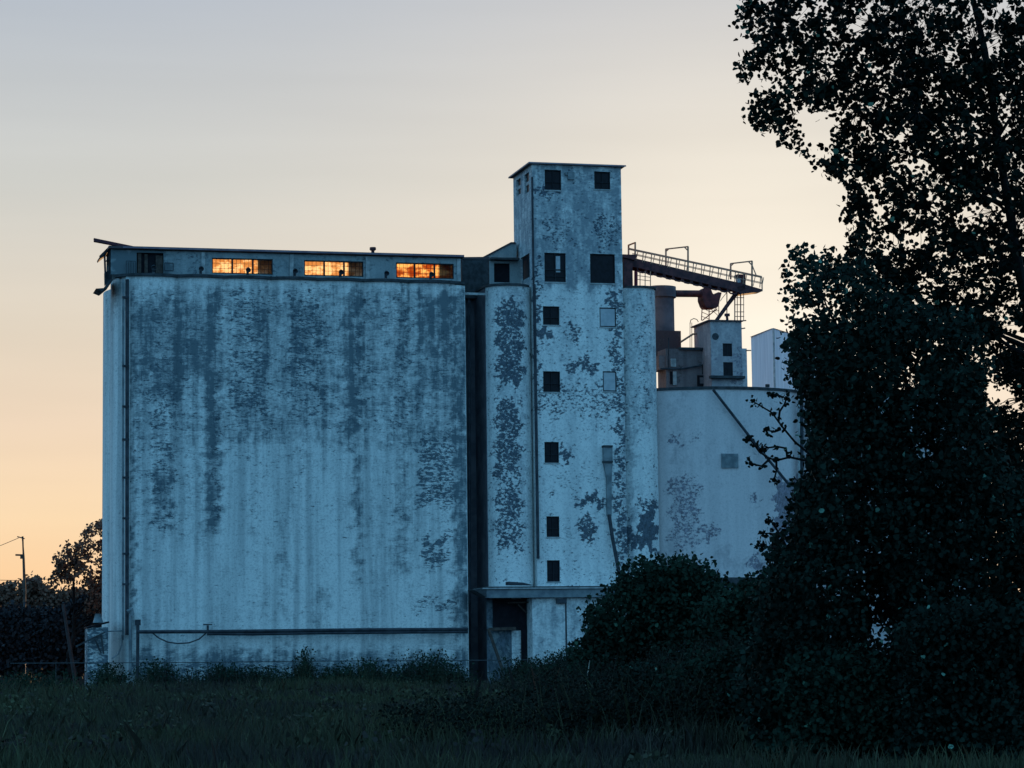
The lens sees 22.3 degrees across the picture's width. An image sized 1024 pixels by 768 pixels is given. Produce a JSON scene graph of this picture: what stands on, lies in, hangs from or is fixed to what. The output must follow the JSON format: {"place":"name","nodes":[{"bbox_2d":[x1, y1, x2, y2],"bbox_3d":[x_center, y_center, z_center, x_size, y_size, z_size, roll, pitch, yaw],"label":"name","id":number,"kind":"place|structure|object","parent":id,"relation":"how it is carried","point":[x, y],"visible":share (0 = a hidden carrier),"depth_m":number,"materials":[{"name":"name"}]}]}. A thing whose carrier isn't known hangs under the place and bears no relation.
{"place":"outdoors","nodes":[
{"label":"outdoors","id":0,"kind":"place"},
{"bbox_2d":[0,571,82,609],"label":"woodland","id":1,"kind":"object","parent":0,"point":[39,592],"visible":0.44,"depth_m":413.65,"materials":[{"name":"green plant"}]},
{"bbox_2d":[0,664,1023,767],"bbox_3d":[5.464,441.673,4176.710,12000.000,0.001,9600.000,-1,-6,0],"label":"ground","id":2,"kind":"structure","parent":0,"point":[81,681],"depth_m":69.38,"materials":[{"name":"green plant"}]},
{"bbox_2d":[15,536,25,684],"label":"utility pole","id":3,"kind":"object","parent":2,"relation":"on","point":[22,556],"visible":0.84,"depth_m":329.33,"materials":[{"name":"wood"}]},
{"bbox_2d":[0,538,44,580],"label":"overhead wires","id":4,"kind":"object","parent":3,"relation":"attached to","point":[19,580],"visible":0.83,"depth_m":331.02,"materials":[{"name":"metal"}]},
{"bbox_2d":[0,581,101,681],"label":"hedge","id":5,"kind":"object","parent":2,"relation":"on","point":[30,634],"visible":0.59,"depth_m":270.95,"materials":[{"name":"green plant"}]},
{"bbox_2d":[61,604,77,684],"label":"leaning pole","id":6,"kind":"object","parent":2,"relation":"on","point":[73,670],"visible":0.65,"depth_m":234.76,"materials":[{"name":"wood"}]},
{"bbox_2d":[47,518,101,685],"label":"backlit tree","id":7,"kind":"object","parent":2,"relation":"on","point":[77,564],"visible":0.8,"depth_m":260.68,"materials":[{"name":"green plant"}]},
{"bbox_2d":[76,614,108,688],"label":"pump shed","id":8,"kind":"structure","parent":2,"relation":"on","point":[96,644],"depth_m":216.66,"materials":[{"name":"paint"}]},
{"bbox_2d":[93,238,468,684],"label":"grain silo block","id":9,"kind":"structure","parent":2,"relation":"on","point":[284,468],"depth_m":223.05,"materials":[{"name":"paint"}]},
{"bbox_2d":[137,253,162,272],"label":"window","id":10,"kind":"structure","parent":9,"relation":"in","point":[145,261],"depth_m":223.00,"materials":[{"name":"black glass"}]},
{"bbox_2d":[212,258,272,274],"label":"window","id":11,"kind":"structure","parent":9,"relation":"in","point":[219,265],"depth_m":224.70,"materials":[{"name":"orange glass"}]},
{"bbox_2d":[304,260,362,276],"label":"window","id":12,"kind":"structure","parent":9,"relation":"in","point":[311,267],"depth_m":226.68,"materials":[{"name":"orange glass"}]},
{"bbox_2d":[396,262,453,278],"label":"window","id":13,"kind":"structure","parent":9,"relation":"in","point":[403,270],"depth_m":228.63,"materials":[{"name":"orange glass"}]},
{"bbox_2d":[10,659,556,687],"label":"boundary fence","id":14,"kind":"object","parent":2,"relation":"on","point":[249,661],"visible":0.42,"depth_m":212.74,"materials":[{"name":"metal"}]},
{"bbox_2d":[0,646,571,691],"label":"weeds","id":15,"kind":"object","parent":2,"relation":"on","point":[350,667],"visible":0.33,"depth_m":214.76,"materials":[{"name":"green plant"}]},
{"bbox_2d":[0,675,685,764],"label":"field weeds","id":16,"kind":"object","parent":2,"relation":"on","point":[375,739],"visible":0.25,"depth_m":97.40,"materials":[{"name":"green plant"}]},
{"bbox_2d":[465,300,477,681],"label":"recessed wall","id":17,"kind":"structure","parent":2,"relation":"on","point":[471,478],"depth_m":232.02,"materials":[{"name":"concrete"}]},
{"bbox_2d":[467,582,625,682],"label":"loading canopy","id":18,"kind":"object","parent":2,"relation":"on","point":[540,618],"visible":0.44,"depth_m":225.47,"materials":[{"name":"concrete"}]},
{"bbox_2d":[474,162,659,683],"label":"headhouse","id":19,"kind":"structure","parent":2,"relation":"on","point":[567,493],"depth_m":230.30,"materials":[{"name":"paint"}]},
{"bbox_2d":[461,242,520,299],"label":"link gallery","id":20,"kind":"object","parent":19,"relation":"attached to","point":[501,265],"visible":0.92,"depth_m":234.12,"materials":[{"name":"concrete"}]},
{"bbox_2d":[517,179,520,193],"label":"side window","id":21,"kind":"structure","parent":19,"relation":"in","point":[519,182],"depth_m":236.46,"materials":[{"name":"black glass"}]},
{"bbox_2d":[523,255,529,279],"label":"side window","id":22,"kind":"structure","parent":19,"relation":"in","point":[526,268],"depth_m":233.65,"materials":[{"name":"black glass"}]},
{"bbox_2d":[526,174,528,191],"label":"side window","id":23,"kind":"structure","parent":19,"relation":"in","point":[527,184],"depth_m":233.36,"materials":[{"name":"black glass"}]},
{"bbox_2d":[542,306,560,325],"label":"window","id":24,"kind":"structure","parent":19,"relation":"in","point":[550,314],"depth_m":230.53,"materials":[{"name":"black glass"}]},
{"bbox_2d":[543,371,560,392],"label":"window","id":25,"kind":"structure","parent":19,"relation":"in","point":[551,379],"depth_m":229.91,"materials":[{"name":"black glass"}]},
{"bbox_2d":[544,442,559,463],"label":"window","id":26,"kind":"structure","parent":19,"relation":"in","point":[551,449],"depth_m":229.24,"materials":[{"name":"black glass"}]},
{"bbox_2d":[544,170,561,191],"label":"window","id":27,"kind":"structure","parent":19,"relation":"in","point":[552,177],"depth_m":231.94,"materials":[{"name":"black glass"}]},
{"bbox_2d":[546,516,560,537],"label":"window","id":28,"kind":"structure","parent":19,"relation":"in","point":[552,522],"depth_m":228.57,"materials":[{"name":"black glass"}]},
{"bbox_2d":[546,560,560,582],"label":"window","id":29,"kind":"structure","parent":19,"relation":"in","point":[553,566],"depth_m":228.18,"materials":[{"name":"black glass"}]},
{"bbox_2d":[544,253,566,283],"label":"window","id":30,"kind":"structure","parent":19,"relation":"in","point":[554,263],"depth_m":231.10,"materials":[{"name":"black glass"}]},
{"bbox_2d":[594,172,610,190],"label":"window","id":31,"kind":"structure","parent":19,"relation":"in","point":[601,180],"depth_m":233.02,"materials":[{"name":"black glass"}]},
{"bbox_2d":[590,254,615,284],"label":"window","id":32,"kind":"structure","parent":19,"relation":"in","point":[602,266],"depth_m":232.17,"materials":[{"name":"black glass"}]},
{"bbox_2d":[599,308,616,327],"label":"window","id":33,"kind":"structure","parent":19,"relation":"in","point":[607,315],"depth_m":231.72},
{"bbox_2d":[602,371,617,392],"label":"window","id":34,"kind":"structure","parent":19,"relation":"in","point":[609,377],"depth_m":231.15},
{"bbox_2d":[370,627,874,750],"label":"brush","id":35,"kind":"object","parent":2,"relation":"on","point":[490,709],"visible":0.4,"depth_m":77.41,"materials":[{"name":"green plant"}]},
{"bbox_2d":[561,549,729,686],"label":"tall bush","id":36,"kind":"object","parent":2,"relation":"on","point":[653,601],"visible":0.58,"depth_m":161.66,"materials":[{"name":"green plant"}]},
{"bbox_2d":[676,577,756,651],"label":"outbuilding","id":37,"kind":"structure","parent":2,"relation":"on","point":[734,580],"depth_m":227.43,"materials":[{"name":"concrete"}]},
{"bbox_2d":[657,384,803,576],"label":"storage tank","id":38,"kind":"object","parent":2,"relation":"on","point":[719,499],"visible":0.51,"depth_m":233.01,"materials":[{"name":"concrete"}]},
{"bbox_2d":[656,338,703,387],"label":"brown house","id":39,"kind":"structure","parent":38,"relation":"on","point":[680,367],"depth_m":238.88,"materials":[{"name":"concrete"}]},
{"bbox_2d":[653,285,680,355],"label":"silo","id":40,"kind":"object","parent":39,"relation":"on","point":[665,296],"visible":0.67,"depth_m":242.46,"materials":[{"name":"metal"}]},
{"bbox_2d":[676,288,721,320],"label":"overhead duct","id":41,"kind":"object","parent":40,"relation":"attached to","point":[708,299],"visible":0.92,"depth_m":244.12,"materials":[{"name":"metal"}]},
{"bbox_2d":[680,293,750,386],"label":"annex house","id":42,"kind":"structure","parent":38,"relation":"on","point":[724,354],"depth_m":237.59,"materials":[{"name":"concrete"}]},
{"bbox_2d":[723,343,731,355],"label":"window","id":43,"kind":"structure","parent":42,"relation":"in","point":[727,347],"depth_m":237.56,"materials":[{"name":"black glass"}]},
{"bbox_2d":[723,362,732,375],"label":"window","id":44,"kind":"structure","parent":42,"relation":"in","point":[727,366],"depth_m":237.39,"materials":[{"name":"black glass"}]},
{"bbox_2d":[686,566,823,660],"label":"olive bush","id":45,"kind":"object","parent":2,"relation":"on","point":[725,611],"visible":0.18,"depth_m":147.19,"materials":[{"name":"green plant"}]},
{"bbox_2d":[751,328,815,389],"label":"peaked steel bin","id":46,"kind":"object","parent":2,"relation":"on","point":[766,350],"visible":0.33,"depth_m":303.83,"materials":[{"name":"white metal"}]},
{"bbox_2d":[748,639,906,759],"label":"thicket","id":47,"kind":"object","parent":2,"relation":"on","point":[849,686],"visible":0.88,"depth_m":65.96,"materials":[{"name":"green plant"}]},
{"bbox_2d":[725,242,1023,757],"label":"dense cottonwood","id":48,"kind":"object","parent":2,"relation":"on","point":[883,336],"visible":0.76,"depth_m":68.08,"materials":[{"name":"green plant"}]},
{"bbox_2d":[728,0,1023,392],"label":"cottonwood tree","id":49,"kind":"object","parent":2,"relation":"on","point":[973,179],"visible":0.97,"depth_m":76.04,"materials":[{"name":"green plant"}]},
{"bbox_2d":[881,591,1023,763],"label":"thicket","id":50,"kind":"object","parent":2,"relation":"on","point":[960,664],"visible":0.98,"depth_m":63.97,"materials":[{"name":"green plant"}]},
{"bbox_2d":[981,341,1023,493],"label":"edge tree","id":51,"kind":"object","parent":2,"relation":"on","point":[1008,426],"visible":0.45,"depth_m":83.12,"materials":[{"name":"green plant"}]},
{"bbox_2d":[0,0,1023,594],"label":"sky","id":52,"kind":"structure","parent":0,"point":[389,126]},
{"bbox_2d":[622,242,763,319],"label":"conveyor bridge","id":53,"kind":"structure","parent":0,"point":[632,263],"depth_m":237.43,"materials":[{"name":"metal"}]},
{"bbox_2d":[803,395,983,651],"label":"second tank","id":54,"kind":"object","parent":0,"point":[876,629],"visible":0.02,"depth_m":238.53,"materials":[{"name":"concrete"}]}
]}

